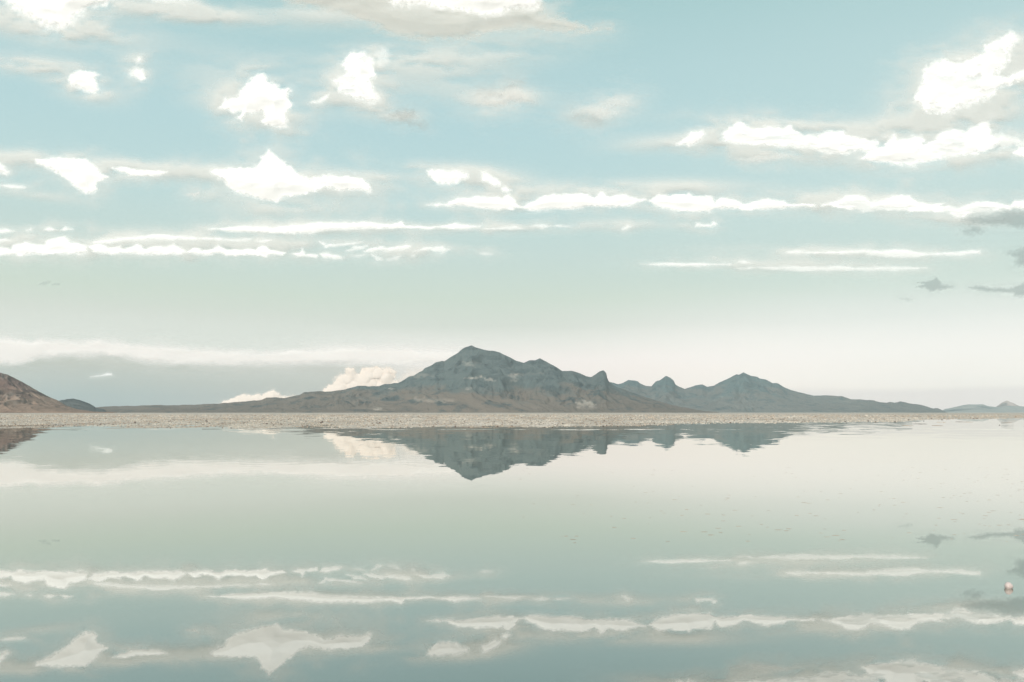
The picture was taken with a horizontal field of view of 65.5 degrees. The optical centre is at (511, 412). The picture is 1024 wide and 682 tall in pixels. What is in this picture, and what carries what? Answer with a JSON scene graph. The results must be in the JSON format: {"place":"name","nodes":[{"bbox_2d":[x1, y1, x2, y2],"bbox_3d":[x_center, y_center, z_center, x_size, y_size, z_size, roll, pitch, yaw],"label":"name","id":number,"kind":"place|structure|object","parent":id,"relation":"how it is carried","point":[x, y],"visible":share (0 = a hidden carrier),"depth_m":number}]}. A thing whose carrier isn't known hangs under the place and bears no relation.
{"place":"outdoors","nodes":[
{"label":"outdoors","id":0,"kind":"place"},
{"bbox_2d":[0,164,7,173],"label":"cloud","id":1,"kind":"structure","parent":0,"point":[3,170],"depth_m":8401.94},
{"bbox_2d":[0,228,66,232],"bbox_3d":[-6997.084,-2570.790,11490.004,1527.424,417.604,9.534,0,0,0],"label":"cloud","id":2,"kind":"structure","parent":0,"point":[1,231],"depth_m":11487.74},
{"bbox_2d":[0,237,86,255],"bbox_3d":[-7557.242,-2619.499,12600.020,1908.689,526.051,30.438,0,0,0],"label":"cloud","id":3,"kind":"structure","parent":0,"point":[59,245],"depth_m":12596.42},
{"bbox_2d":[0,373,114,412],"bbox_3d":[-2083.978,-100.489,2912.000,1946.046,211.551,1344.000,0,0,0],"label":"mountain","id":4,"kind":"structure","parent":0,"point":[17,396],"depth_m":2624.76},
{"bbox_2d":[8,0,107,27],"bbox_3d":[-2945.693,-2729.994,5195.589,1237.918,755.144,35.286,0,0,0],"label":"cloud","id":5,"kind":"structure","parent":0,"point":[61,13],"depth_m":5190.82},
{"bbox_2d":[36,158,106,192],"bbox_3d":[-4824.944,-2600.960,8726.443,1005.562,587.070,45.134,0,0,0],"label":"cloud","id":6,"kind":"structure","parent":0,"point":[86,176],"depth_m":8723.85},
{"bbox_2d":[59,399,105,411],"bbox_3d":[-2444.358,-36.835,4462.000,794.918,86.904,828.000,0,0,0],"label":"mountain","id":7,"kind":"structure","parent":0,"point":[77,404],"depth_m":4396.47},
{"bbox_2d":[69,71,97,92],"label":"cloud","id":8,"kind":"structure","parent":0,"point":[85,81],"depth_m":6258.21},
{"bbox_2d":[89,244,184,254],"bbox_3d":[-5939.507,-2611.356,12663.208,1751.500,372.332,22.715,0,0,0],"label":"cloud","id":9,"kind":"structure","parent":0,"point":[138,249],"depth_m":12660.16},
{"bbox_2d":[131,59,144,79],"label":"cloud","id":10,"kind":"structure","parent":0,"point":[139,74],"depth_m":6025.77},
{"bbox_2d":[116,167,164,175],"bbox_3d":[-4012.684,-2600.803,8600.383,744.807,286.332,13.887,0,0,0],"label":"cloud","id":11,"kind":"structure","parent":0,"point":[132,172],"depth_m":8596.91},
{"bbox_2d":[98,235,216,242],"bbox_3d":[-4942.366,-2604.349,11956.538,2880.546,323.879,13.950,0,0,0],"label":"cloud","id":12,"kind":"structure","parent":0,"point":[150,236],"depth_m":11953.72},
{"bbox_2d":[0,339,456,363],"bbox_3d":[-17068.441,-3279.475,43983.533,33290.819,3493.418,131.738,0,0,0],"label":"cloud","id":13,"kind":"structure","parent":0,"point":[12,351],"depth_m":43973.52},
{"bbox_2d":[188,246,284,256],"bbox_3d":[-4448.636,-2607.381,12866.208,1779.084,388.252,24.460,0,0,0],"label":"cloud","id":14,"kind":"structure","parent":0,"point":[263,251],"depth_m":12862.94},
{"bbox_2d":[220,74,291,126],"bbox_3d":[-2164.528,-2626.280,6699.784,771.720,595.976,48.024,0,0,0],"label":"cloud","id":15,"kind":"structure","parent":0,"point":[260,93],"depth_m":6697.49},
{"bbox_2d":[222,390,290,402],"bbox_3d":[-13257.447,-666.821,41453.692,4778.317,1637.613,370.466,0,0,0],"label":"cloud","id":16,"kind":"structure","parent":0,"point":[256,397],"depth_m":41395.14},
{"bbox_2d":[211,150,369,201],"bbox_3d":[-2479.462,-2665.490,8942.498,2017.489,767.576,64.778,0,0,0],"label":"cloud","id":17,"kind":"structure","parent":0,"point":[272,176],"depth_m":8939.14},
{"bbox_2d":[295,251,338,257],"bbox_3d":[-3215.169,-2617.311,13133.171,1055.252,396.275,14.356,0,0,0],"label":"cloud","id":18,"kind":"structure","parent":0,"point":[303,254],"depth_m":13129.73},
{"bbox_2d":[220,222,470,232],"bbox_3d":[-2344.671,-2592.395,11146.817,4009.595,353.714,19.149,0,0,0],"label":"cloud","id":19,"kind":"structure","parent":0,"point":[316,227],"depth_m":11144.34},
{"bbox_2d":[334,53,377,100],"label":"cloud","id":20,"kind":"structure","parent":0,"point":[359,70],"depth_m":6179.57},
{"bbox_2d":[323,366,398,391],"bbox_3d":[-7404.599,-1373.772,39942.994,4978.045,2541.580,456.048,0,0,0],"label":"cloud","id":21,"kind":"structure","parent":0,"point":[371,376],"depth_m":39851.85},
{"bbox_2d":[96,345,718,412],"bbox_3d":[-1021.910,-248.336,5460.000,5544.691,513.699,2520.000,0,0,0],"label":"mountain","id":22,"kind":"structure","parent":0,"point":[471,379],"depth_m":4917.48},
{"bbox_2d":[297,0,577,35],"bbox_3d":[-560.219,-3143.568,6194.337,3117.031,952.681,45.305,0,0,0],"label":"cloud","id":23,"kind":"structure","parent":0,"point":[422,18],"depth_m":6181.58},
{"bbox_2d":[428,170,467,183],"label":"cloud","id":24,"kind":"structure","parent":0,"point":[441,176],"depth_m":8790.32},
{"bbox_2d":[392,0,537,13],"bbox_3d":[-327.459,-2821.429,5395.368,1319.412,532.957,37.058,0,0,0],"label":"cloud","id":25,"kind":"structure","parent":0,"point":[487,6],"depth_m":5395.23},
{"bbox_2d":[435,195,518,209],"bbox_3d":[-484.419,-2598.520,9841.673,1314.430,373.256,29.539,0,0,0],"label":"cloud","id":26,"kind":"structure","parent":0,"point":[505,202],"depth_m":9838.23},
{"bbox_2d":[482,173,499,184],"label":"cloud","id":27,"kind":"structure","parent":0,"point":[490,179],"depth_m":8888.07},
{"bbox_2d":[0,418,1023,681],"bbox_3d":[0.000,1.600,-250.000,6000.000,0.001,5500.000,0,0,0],"label":"water","id":28,"kind":"structure","parent":0,"point":[290,554],"depth_m":9.04},
{"bbox_2d":[532,467,1023,542],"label":"salt specks","id":29,"kind":"object","parent":28,"relation":"on","point":[808,513],"visible":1,"depth_m":11.90},
{"bbox_2d":[1004,582,1012,588],"bbox_3d":[4.521,1.578,7.253,0.070,0.068,0.069,0,0,0],"label":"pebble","id":30,"kind":"object","parent":28,"relation":"on","point":[1008,585],"visible":1,"depth_m":7.23},
{"bbox_2d":[0,413,1023,428],"bbox_3d":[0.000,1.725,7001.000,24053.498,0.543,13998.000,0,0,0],"label":"salt flat ground","id":31,"kind":"structure","parent":0,"point":[446,420],"depth_m":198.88},
{"bbox_2d":[0,0,1023,409],"label":"sky","id":32,"kind":"structure","parent":0,"point":[930,312]},
{"bbox_2d":[523,192,645,209],"bbox_3d":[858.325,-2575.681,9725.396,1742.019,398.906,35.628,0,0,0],"label":"cloud","id":33,"kind":"structure","parent":0,"point":[569,201],"depth_m":9721.72},
{"bbox_2d":[678,132,703,145],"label":"cloud","id":34,"kind":"structure","parent":0,"point":[693,137],"depth_m":7544.12},
{"bbox_2d":[650,193,813,211],"bbox_3d":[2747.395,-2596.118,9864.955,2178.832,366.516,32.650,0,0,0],"label":"cloud","id":35,"kind":"structure","parent":0,"point":[683,202],"depth_m":9862.61},
{"bbox_2d":[610,372,946,412],"bbox_3d":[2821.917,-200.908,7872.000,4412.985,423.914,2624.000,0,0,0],"label":"mountain","id":36,"kind":"structure","parent":0,"point":[743,392],"depth_m":7434.68},
{"bbox_2d":[723,122,999,164],"bbox_3d":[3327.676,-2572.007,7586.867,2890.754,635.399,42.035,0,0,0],"label":"cloud","id":37,"kind":"structure","parent":0,"point":[979,138],"depth_m":7584.92},
{"bbox_2d":[822,195,1023,216],"bbox_3d":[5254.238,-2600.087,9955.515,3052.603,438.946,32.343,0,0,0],"label":"cloud","id":38,"kind":"structure","parent":0,"point":[909,203],"depth_m":9954.38},
{"bbox_2d":[914,34,1023,112],"bbox_3d":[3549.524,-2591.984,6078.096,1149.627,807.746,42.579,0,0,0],"label":"cloud","id":39,"kind":"structure","parent":0,"point":[934,92],"depth_m":6074.51},
{"bbox_2d":[943,404,1023,412],"bbox_3d":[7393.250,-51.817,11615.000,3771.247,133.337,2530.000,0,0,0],"label":"mountain","id":40,"kind":"structure","parent":0,"point":[974,408],"depth_m":10875.21},
{"bbox_2d":[996,401,1017,406],"bbox_3d":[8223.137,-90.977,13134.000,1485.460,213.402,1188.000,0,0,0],"label":"mountain","id":41,"kind":"structure","parent":0,"point":[1005,403],"depth_m":13075.75},
{"bbox_2d":[1013,148,1023,156],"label":"cloud","id":42,"kind":"structure","parent":0,"point":[1019,152],"depth_m":7927.15}
]}

